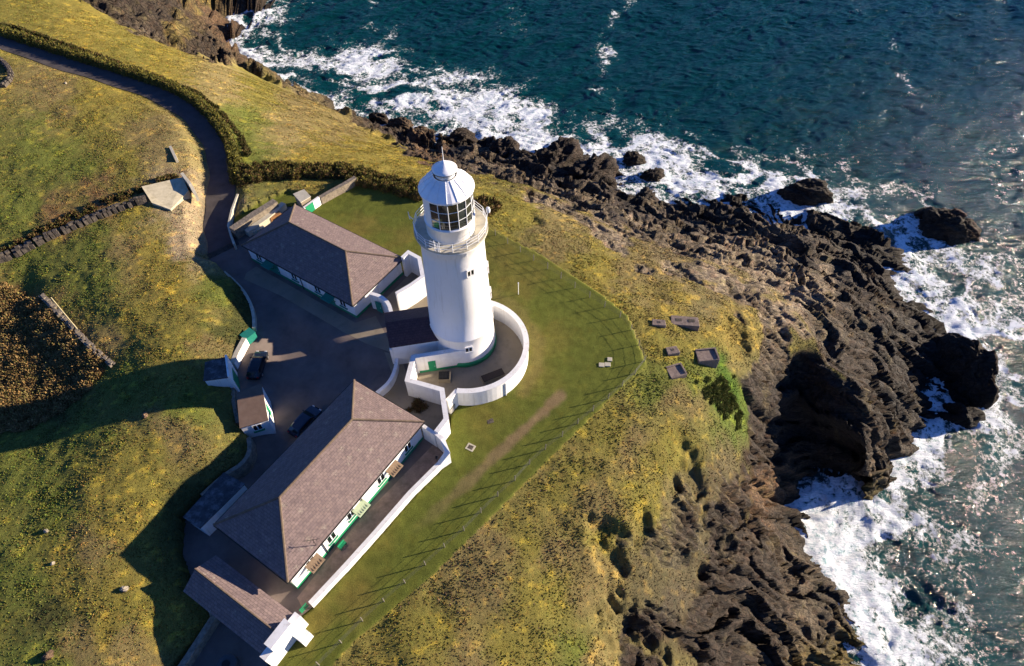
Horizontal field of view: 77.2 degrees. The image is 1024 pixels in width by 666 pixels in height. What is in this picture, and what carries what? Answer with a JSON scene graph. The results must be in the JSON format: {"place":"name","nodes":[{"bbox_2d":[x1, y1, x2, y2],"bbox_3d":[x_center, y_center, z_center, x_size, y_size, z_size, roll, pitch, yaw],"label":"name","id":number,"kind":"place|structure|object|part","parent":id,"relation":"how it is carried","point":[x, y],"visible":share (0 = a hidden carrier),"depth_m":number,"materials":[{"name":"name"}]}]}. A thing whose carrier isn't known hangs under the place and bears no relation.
{"place":"outdoors","nodes":[
{"label":"outdoors","id":0,"kind":"place"},
{"bbox_2d":[0,36,238,252],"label":"road","id":1,"kind":"structure","parent":0,"point":[220,193],"depth_m":114.31,"materials":[{"name":"grey asphalt"}]},
{"bbox_2d":[217,654,239,665],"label":"water tank","id":2,"kind":"object","parent":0,"point":[228,660],"visible":1,"depth_m":60.17,"materials":[{"name":"black metal"}]},
{"bbox_2d":[183,207,448,665],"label":"courtyard","id":3,"kind":"structure","parent":0,"point":[317,362],"depth_m":82.47,"materials":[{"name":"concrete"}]},
{"bbox_2d":[178,613,219,665],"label":"boundary wall","id":4,"kind":"structure","parent":3,"relation":"on","point":[196,648],"depth_m":61.28,"materials":[{"name":"stone"}]},
{"bbox_2d":[183,472,246,535],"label":"outbuilding","id":5,"kind":"structure","parent":3,"relation":"on","point":[223,493],"depth_m":68.64,"materials":[{"name":"concrete"}]},
{"bbox_2d":[206,242,233,258],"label":"cattle grid","id":6,"kind":"object","parent":3,"relation":"on","point":[217,252],"visible":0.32,"depth_m":95.85,"materials":[{"name":"metal"}]},
{"bbox_2d":[203,355,239,391],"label":"outbuilding","id":7,"kind":"structure","parent":3,"relation":"on","point":[221,372],"depth_m":78.11,"materials":[{"name":"paint"}]},
{"bbox_2d":[232,368,239,388],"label":"door","id":8,"kind":"structure","parent":7,"relation":"in","point":[235,377],"depth_m":79.94,"materials":[{"name":"green paint"}]},
{"bbox_2d":[201,437,256,495],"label":"boundary wall","id":9,"kind":"structure","parent":3,"relation":"on","point":[243,468],"depth_m":72.68,"materials":[{"name":"stone"}]},
{"bbox_2d":[231,388,238,425],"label":"boundary wall","id":10,"kind":"structure","parent":3,"relation":"on","point":[234,401],"depth_m":77.64,"materials":[{"name":"paint"}]},
{"bbox_2d":[231,338,248,368],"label":"boundary wall","id":11,"kind":"structure","parent":3,"relation":"on","point":[239,352],"depth_m":82.72,"materials":[{"name":"white paint"}]},
{"bbox_2d":[224,271,256,331],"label":"boundary wall","id":12,"kind":"structure","parent":3,"relation":"on","point":[254,322],"depth_m":87.90,"materials":[{"name":"paint"}]},
{"bbox_2d":[183,555,313,665],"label":"outbuilding","id":13,"kind":"structure","parent":3,"relation":"on","point":[269,629],"depth_m":61.17,"materials":[{"name":"stone"}]},
{"bbox_2d":[240,327,257,344],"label":"oil tank","id":14,"kind":"object","parent":3,"relation":"on","point":[249,334],"visible":0.93,"depth_m":84.47,"materials":[{"name":"green metal"}]},
{"bbox_2d":[229,199,278,239],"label":"retaining wall","id":15,"kind":"structure","parent":3,"relation":"on","point":[241,225],"depth_m":97.94,"materials":[{"name":"stone"}]},
{"bbox_2d":[237,384,275,437],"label":"outbuilding","id":16,"kind":"structure","parent":3,"relation":"on","point":[255,414],"depth_m":75.75,"materials":[{"name":"brown stone"}]},
{"bbox_2d":[251,423,264,432],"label":"window","id":17,"kind":"structure","parent":16,"relation":"in","point":[258,427],"depth_m":75.22,"materials":[{"name":"white"}]},
{"bbox_2d":[246,351,268,379],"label":"parked car","id":18,"kind":"object","parent":3,"relation":"on","point":[257,363],"visible":1,"depth_m":81.69,"materials":[{"name":"black paint"}]},
{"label":"rear window","id":19,"kind":"part","parent":18,"relation":"part of","materials":[{"name":"black glass"}]},
{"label":"side window","id":20,"kind":"part","parent":18,"relation":"part of","materials":[{"name":"black glass"}]},
{"bbox_2d":[252,225,263,234],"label":"timber stack","id":21,"kind":"object","parent":3,"relation":"on","point":[257,230],"visible":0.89,"depth_m":98.03,"materials":[{"name":"wood"}]},
{"bbox_2d":[244,202,286,236],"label":"path","id":22,"kind":"structure","parent":3,"relation":"on","point":[265,220],"depth_m":98.92,"materials":[{"name":"concrete"}]},
{"bbox_2d":[270,211,281,221],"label":"timber stack","id":23,"kind":"object","parent":3,"relation":"on","point":[275,215],"visible":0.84,"depth_m":99.72,"materials":[{"name":"orange wood"}]},
{"bbox_2d":[287,405,321,437],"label":"parked car","id":24,"kind":"object","parent":3,"relation":"on","point":[303,421],"visible":0.73,"depth_m":77.20,"materials":[{"name":"blue paint"}]},
{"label":"rear window","id":25,"kind":"part","parent":24,"relation":"part of","materials":[{"name":"black glass"}]},
{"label":"side window","id":26,"kind":"part","parent":24,"relation":"part of","materials":[{"name":"black glass"}]},
{"bbox_2d":[213,379,424,587],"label":"cottage","id":27,"kind":"structure","parent":3,"relation":"on","point":[300,505],"depth_m":67.12,"materials":[{"name":"tile"}]},
{"bbox_2d":[326,531,338,545],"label":"window","id":28,"kind":"structure","parent":27,"relation":"in","point":[330,540],"depth_m":66.81,"materials":[{"name":"white metal"}]},
{"bbox_2d":[346,507,355,522],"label":"window","id":29,"kind":"structure","parent":27,"relation":"in","point":[350,516],"depth_m":68.28,"materials":[{"name":"white metal"}]},
{"bbox_2d":[376,472,386,487],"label":"window","id":30,"kind":"structure","parent":27,"relation":"in","point":[382,478],"depth_m":70.86,"materials":[{"name":"white metal"}]},
{"bbox_2d":[404,441,412,455],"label":"window","id":31,"kind":"structure","parent":27,"relation":"in","point":[408,447],"depth_m":73.31,"materials":[{"name":"white metal"}]},
{"bbox_2d":[241,203,402,317],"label":"cottage","id":32,"kind":"structure","parent":3,"relation":"on","point":[336,265],"depth_m":88.93,"materials":[{"name":"tile"}]},
{"bbox_2d":[255,254,262,262],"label":"window","id":33,"kind":"structure","parent":32,"relation":"in","point":[259,258],"depth_m":92.78,"materials":[{"name":"white metal"}]},
{"bbox_2d":[274,265,280,275],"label":"door","id":34,"kind":"structure","parent":32,"relation":"in","point":[277,270],"depth_m":91.86,"materials":[{"name":"teal paint"}]},
{"bbox_2d":[290,273,298,282],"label":"window","id":35,"kind":"structure","parent":32,"relation":"in","point":[294,278],"depth_m":90.35,"materials":[{"name":"white glass"}]},
{"bbox_2d":[314,287,322,295],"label":"window","id":36,"kind":"structure","parent":32,"relation":"in","point":[317,290],"depth_m":88.77,"materials":[{"name":"white metal"}]},
{"bbox_2d":[339,300,347,309],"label":"window","id":37,"kind":"structure","parent":32,"relation":"in","point":[342,304],"depth_m":87.14,"materials":[{"name":"white metal"}]},
{"bbox_2d":[308,433,450,607],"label":"garden wall","id":38,"kind":"structure","parent":3,"relation":"on","point":[444,460],"depth_m":68.64,"materials":[{"name":"white paint"}]},
{"bbox_2d":[369,292,392,312],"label":"yard wall","id":39,"kind":"structure","parent":3,"relation":"on","point":[381,303],"depth_m":86.47,"materials":[{"name":"white paint"}]},
{"bbox_2d":[375,301,382,312],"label":"door","id":40,"kind":"structure","parent":39,"relation":"in","point":[378,305],"depth_m":87.30,"materials":[{"name":"teal paint"}]},
{"bbox_2d":[376,358,398,395],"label":"yard wall","id":41,"kind":"structure","parent":3,"relation":"on","point":[385,388],"depth_m":79.81,"materials":[{"name":"white paint"}]},
{"bbox_2d":[389,348,394,363],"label":"yard wall","id":42,"kind":"structure","parent":3,"relation":"on","point":[391,353],"depth_m":81.22,"materials":[{"name":"white paint"}]},
{"bbox_2d":[395,250,426,309],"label":"yard wall","id":43,"kind":"structure","parent":3,"relation":"on","point":[411,294],"depth_m":88.10,"materials":[{"name":"white paint"}]},
{"bbox_2d":[405,397,428,413],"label":"bush","id":44,"kind":"object","parent":3,"relation":"on","point":[418,406],"visible":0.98,"depth_m":78.28,"materials":[{"name":"green plant"}]},
{"bbox_2d":[422,424,437,446],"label":"yard wall","id":45,"kind":"structure","parent":3,"relation":"on","point":[429,434],"depth_m":73.85,"materials":[{"name":"white paint"}]},
{"bbox_2d":[405,349,464,439],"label":"yard wall","id":46,"kind":"structure","parent":3,"relation":"on","point":[434,361],"depth_m":78.77,"materials":[{"name":"white paint"}]},
{"bbox_2d":[428,361,436,370],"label":"door","id":47,"kind":"structure","parent":46,"relation":"in","point":[432,364],"depth_m":81.00,"materials":[{"name":"green paint"}]},
{"bbox_2d":[408,150,496,367],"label":"lighthouse","id":48,"kind":"object","parent":3,"relation":"on","point":[450,225],"visible":0.99,"depth_m":69.82,"materials":[{"name":"paint"}]},
{"bbox_2d":[465,345,472,353],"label":"window","id":49,"kind":"structure","parent":48,"relation":"in","point":[469,349],"depth_m":79.81,"materials":[{"name":"paint"}]},
{"bbox_2d":[466,267,474,277],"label":"window","id":50,"kind":"structure","parent":48,"relation":"in","point":[470,272],"depth_m":70.45,"materials":[{"name":"paint"}]},
{"bbox_2d":[446,389,458,413],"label":"yard wall","id":51,"kind":"structure","parent":3,"relation":"on","point":[451,399],"depth_m":76.56,"materials":[{"name":"white paint"}]},
{"bbox_2d":[456,300,528,405],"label":"yard wall","id":52,"kind":"structure","parent":3,"relation":"on","point":[511,380],"depth_m":78.80,"materials":[{"name":"white paint"}]},
{"bbox_2d":[244,266,388,350],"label":"path","id":53,"kind":"structure","parent":0,"point":[369,331],"depth_m":88.07,"materials":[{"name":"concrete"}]},
{"bbox_2d":[297,445,442,610],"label":"path","id":54,"kind":"structure","parent":0,"point":[369,522],"depth_m":69.53,"materials":[{"name":"grey concrete"}]},
{"bbox_2d":[337,540,346,549],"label":"garden bench","id":55,"kind":"object","parent":54,"relation":"on","point":[342,543],"visible":1,"depth_m":67.49,"materials":[{"name":"green paint"}]},
{"bbox_2d":[384,273,427,312],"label":"path","id":56,"kind":"structure","parent":0,"point":[391,298],"depth_m":89.66,"materials":[{"name":"concrete"}]},
{"bbox_2d":[383,352,442,434],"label":"path","id":57,"kind":"structure","parent":0,"point":[431,416],"depth_m":79.06,"materials":[{"name":"concrete"}]},
{"bbox_2d":[0,0,849,665],"bbox_3d":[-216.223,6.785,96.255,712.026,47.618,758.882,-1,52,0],"label":"ground","id":58,"kind":"structure","parent":0,"point":[498,630],"depth_m":76.90,"materials":[{"name":"green plant"}]},
{"bbox_2d":[0,56,13,87],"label":"dry stone wall","id":59,"kind":"structure","parent":58,"relation":"on","point":[6,82],"depth_m":115.79,"materials":[{"name":"grey stone"}]},
{"bbox_2d":[41,649,53,661],"bbox_3d":[-42.584,29.660,58.877,1.094,0.961,0.842,-27,56,-19],"label":"stone","id":60,"kind":"object","parent":58,"relation":"on","point":[48,655],"visible":1,"depth_m":58.64,"materials":[{"name":"beige stone"}]},
{"bbox_2d":[0,281,104,434],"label":"scrub","id":61,"kind":"object","parent":58,"relation":"on","point":[20,378],"visible":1,"depth_m":80.82,"materials":[{"name":"brown plant"}]},
{"bbox_2d":[51,297,77,329],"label":"pole","id":62,"kind":"object","parent":58,"relation":"on","point":[64,313],"visible":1,"depth_m":83.95,"materials":[{"name":"beige wood"}]},
{"bbox_2d":[0,195,147,262],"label":"dry stone wall","id":63,"kind":"structure","parent":58,"relation":"on","point":[38,240],"depth_m":93.66,"materials":[{"name":"grey stone"}]},
{"bbox_2d":[38,293,115,367],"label":"dry stone wall","id":64,"kind":"structure","parent":58,"relation":"on","point":[82,338],"depth_m":82.67,"materials":[{"name":"grey stone"}]},
{"bbox_2d":[0,173,178,254],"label":"scrub","id":65,"kind":"object","parent":58,"relation":"on","point":[66,219],"visible":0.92,"depth_m":95.72,"materials":[{"name":"green plant"}]},
{"bbox_2d":[0,24,242,184],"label":"hedge bank","id":66,"kind":"structure","parent":58,"relation":"on","point":[218,123],"depth_m":120.22,"materials":[{"name":"green plant"}]},
{"bbox_2d":[119,586,128,591],"bbox_3d":[-37.915,25.048,62.739,0.863,0.747,0.667,-1,52,0],"label":"stone","id":67,"kind":"object","parent":58,"relation":"on","point":[123,588],"visible":1,"depth_m":62.53,"materials":[{"name":"beige stone"}]},
{"bbox_2d":[0,22,251,156],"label":"hedge bank","id":68,"kind":"structure","parent":58,"relation":"on","point":[246,149],"depth_m":125.01,"materials":[{"name":"green plant"}]},
{"bbox_2d":[142,412,147,418],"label":"stone","id":69,"kind":"object","parent":58,"relation":"on","point":[144,415],"visible":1,"depth_m":73.94,"materials":[{"name":"beige stone"}]},
{"bbox_2d":[142,172,199,210],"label":"concrete slab","id":70,"kind":"structure","parent":58,"relation":"on","point":[171,195],"depth_m":98.72,"materials":[{"name":"beige concrete"}]},
{"bbox_2d":[169,146,178,162],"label":"wall stub","id":71,"kind":"object","parent":58,"relation":"on","point":[173,154],"depth_m":104.32,"materials":[{"name":"concrete"}]},
{"bbox_2d":[227,194,238,249],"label":"lane wall","id":72,"kind":"structure","parent":58,"relation":"on","point":[231,214],"depth_m":99.39,"materials":[{"name":"paint"}]},
{"bbox_2d":[233,159,353,187],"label":"gorse hedge","id":73,"kind":"object","parent":58,"relation":"on","point":[266,170],"visible":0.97,"depth_m":106.30,"materials":[{"name":"green plant"}]},
{"bbox_2d":[343,164,421,202],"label":"gorse hedge","id":74,"kind":"object","parent":58,"relation":"on","point":[375,180],"visible":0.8,"depth_m":104.62,"materials":[{"name":"green plant"}]},
{"bbox_2d":[473,193,502,217],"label":"gorse bush","id":75,"kind":"object","parent":58,"relation":"on","point":[484,202],"visible":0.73,"depth_m":104.10,"materials":[{"name":"plant"}]},
{"bbox_2d":[652,319,665,327],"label":"concrete block","id":76,"kind":"structure","parent":58,"relation":"on","point":[659,323],"depth_m":87.33,"materials":[{"name":"concrete"}]},
{"bbox_2d":[665,346,679,355],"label":"concrete block","id":77,"kind":"structure","parent":58,"relation":"on","point":[673,351],"depth_m":84.63,"materials":[{"name":"concrete"}]},
{"bbox_2d":[666,362,686,378],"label":"concrete block","id":78,"kind":"structure","parent":58,"relation":"on","point":[676,370],"depth_m":82.92,"materials":[{"name":"grey concrete"}]},
{"bbox_2d":[671,315,699,331],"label":"concrete block","id":79,"kind":"structure","parent":58,"relation":"on","point":[691,323],"depth_m":88.77,"materials":[{"name":"concrete"}]},
{"bbox_2d":[695,347,719,367],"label":"concrete block","id":80,"kind":"structure","parent":58,"relation":"on","point":[709,357],"depth_m":85.60,"materials":[{"name":"grey concrete"}]},
{"bbox_2d":[695,373,743,430],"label":"leafy clump","id":81,"kind":"object","parent":58,"relation":"on","point":[725,405],"visible":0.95,"depth_m":85.47,"materials":[{"name":"green plant"}]},
{"bbox_2d":[234,186,646,665],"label":"lawn","id":82,"kind":"structure","parent":0,"point":[576,334],"depth_m":77.75,"materials":[{"name":"green plant"}]},
{"bbox_2d":[293,189,310,207],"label":"store hut","id":83,"kind":"object","parent":82,"relation":"on","point":[302,197],"visible":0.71,"depth_m":100.35,"materials":[{"name":"concrete"}]},
{"bbox_2d":[303,196,321,211],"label":"yard wall","id":84,"kind":"structure","parent":82,"relation":"on","point":[312,205],"depth_m":100.68,"materials":[{"name":"white paint"}]},
{"bbox_2d":[305,202,314,211],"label":"door","id":85,"kind":"structure","parent":84,"relation":"in","point":[310,207],"depth_m":100.37,"materials":[{"name":"green paint"}]},
{"bbox_2d":[318,176,356,203],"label":"field wall","id":86,"kind":"structure","parent":82,"relation":"on","point":[338,190],"depth_m":102.97,"materials":[{"name":"stone"}]},
{"bbox_2d":[465,443,475,451],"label":"manhole cover","id":87,"kind":"object","parent":82,"relation":"on","point":[470,447],"visible":1,"depth_m":74.94,"materials":[{"name":"concrete"}]},
{"bbox_2d":[315,227,645,665],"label":"post and wire fence","id":88,"kind":"object","parent":82,"relation":"on","point":[518,472],"visible":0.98,"depth_m":73.50,"materials":[{"name":"brown wood"}]},
{"bbox_2d":[417,319,522,397],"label":"path","id":89,"kind":"structure","parent":0,"point":[505,355],"depth_m":82.13,"materials":[{"name":"concrete"}]},
{"bbox_2d":[385,306,438,363],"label":"link building","id":90,"kind":"structure","parent":89,"relation":"on","point":[409,332],"depth_m":80.18,"materials":[{"name":"stone"}]},
{"bbox_2d":[438,371,450,382],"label":"fuel bunker","id":91,"kind":"object","parent":89,"relation":"on","point":[444,376],"visible":1,"depth_m":80.43,"materials":[{"name":"concrete"}]},
{"bbox_2d":[480,368,504,383],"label":"ground hatch","id":92,"kind":"object","parent":89,"relation":"on","point":[492,376],"visible":0.99,"depth_m":80.76,"materials":[{"name":"metal"}]},
{"bbox_2d":[83,0,985,665],"bbox_3d":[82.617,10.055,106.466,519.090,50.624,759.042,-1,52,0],"label":"cliff","id":93,"kind":"structure","parent":0,"point":[769,596],"depth_m":108.70,"materials":[{"name":"brown stone"}]},
{"bbox_2d":[368,112,388,124],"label":"boulder","id":94,"kind":"object","parent":93,"relation":"on","point":[380,118],"visible":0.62,"depth_m":180.10,"materials":[{"name":"brown stone"}]},
{"bbox_2d":[386,117,413,130],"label":"boulder","id":95,"kind":"object","parent":93,"relation":"on","point":[404,123],"visible":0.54,"depth_m":177.27,"materials":[{"name":"brown stone"}]},
{"bbox_2d":[413,126,428,135],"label":"boulder","id":96,"kind":"object","parent":93,"relation":"on","point":[422,129],"visible":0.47,"depth_m":175.22,"materials":[{"name":"brown stone"}]},
{"bbox_2d":[445,127,477,145],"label":"boulder","id":97,"kind":"object","parent":93,"relation":"on","point":[456,136],"visible":0.63,"depth_m":170.32,"materials":[{"name":"brown stone"}]},
{"bbox_2d":[489,136,519,157],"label":"boulder","id":98,"kind":"object","parent":93,"relation":"on","point":[500,146],"visible":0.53,"depth_m":166.08,"materials":[{"name":"brown stone"}]},
{"bbox_2d":[536,136,583,170],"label":"boulder","id":99,"kind":"object","parent":93,"relation":"on","point":[563,152],"visible":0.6,"depth_m":162.03,"materials":[{"name":"brown stone"}]},
{"bbox_2d":[568,152,618,188],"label":"boulder","id":100,"kind":"object","parent":93,"relation":"on","point":[604,167],"visible":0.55,"depth_m":156.14,"materials":[{"name":"brown stone"}]},
{"bbox_2d":[636,187,658,200],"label":"boulder","id":101,"kind":"object","parent":93,"relation":"on","point":[646,192],"visible":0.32,"depth_m":151.72,"materials":[{"name":"brown stone"}]},
{"bbox_2d":[225,0,1023,665],"bbox_3d":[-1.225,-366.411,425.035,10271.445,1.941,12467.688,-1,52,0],"label":"sea","id":102,"kind":"structure","parent":0,"point":[887,118],"depth_m":178.56,"materials":[{"name":"liquid"}]},
{"bbox_2d":[622,151,646,166],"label":"sea rock","id":103,"kind":"object","parent":102,"relation":"in","point":[633,158],"visible":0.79,"depth_m":167.73,"materials":[{"name":"brown stone"}]},
{"bbox_2d":[640,167,664,181],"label":"sea rock","id":104,"kind":"object","parent":102,"relation":"in","point":[655,174],"visible":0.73,"depth_m":163.73,"materials":[{"name":"brown stone"}]},
{"bbox_2d":[777,178,833,205],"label":"sea rock","id":105,"kind":"object","parent":102,"relation":"in","point":[810,191],"visible":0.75,"depth_m":157.15,"materials":[{"name":"black stone"}]},
{"bbox_2d":[914,207,926,219],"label":"sea rock","id":106,"kind":"object","parent":102,"relation":"in","point":[919,212],"visible":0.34,"depth_m":154.50,"materials":[{"name":"black stone"}]},
{"bbox_2d":[917,206,981,245],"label":"sea rock","id":107,"kind":"object","parent":102,"relation":"in","point":[952,227],"visible":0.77,"depth_m":148.63,"materials":[{"name":"black stone"}]},
{"bbox_2d":[936,333,999,408],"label":"sea stack","id":108,"kind":"object","parent":102,"relation":"in","point":[972,365],"visible":0.62,"depth_m":120.44,"materials":[{"name":"black stone"}]}
]}

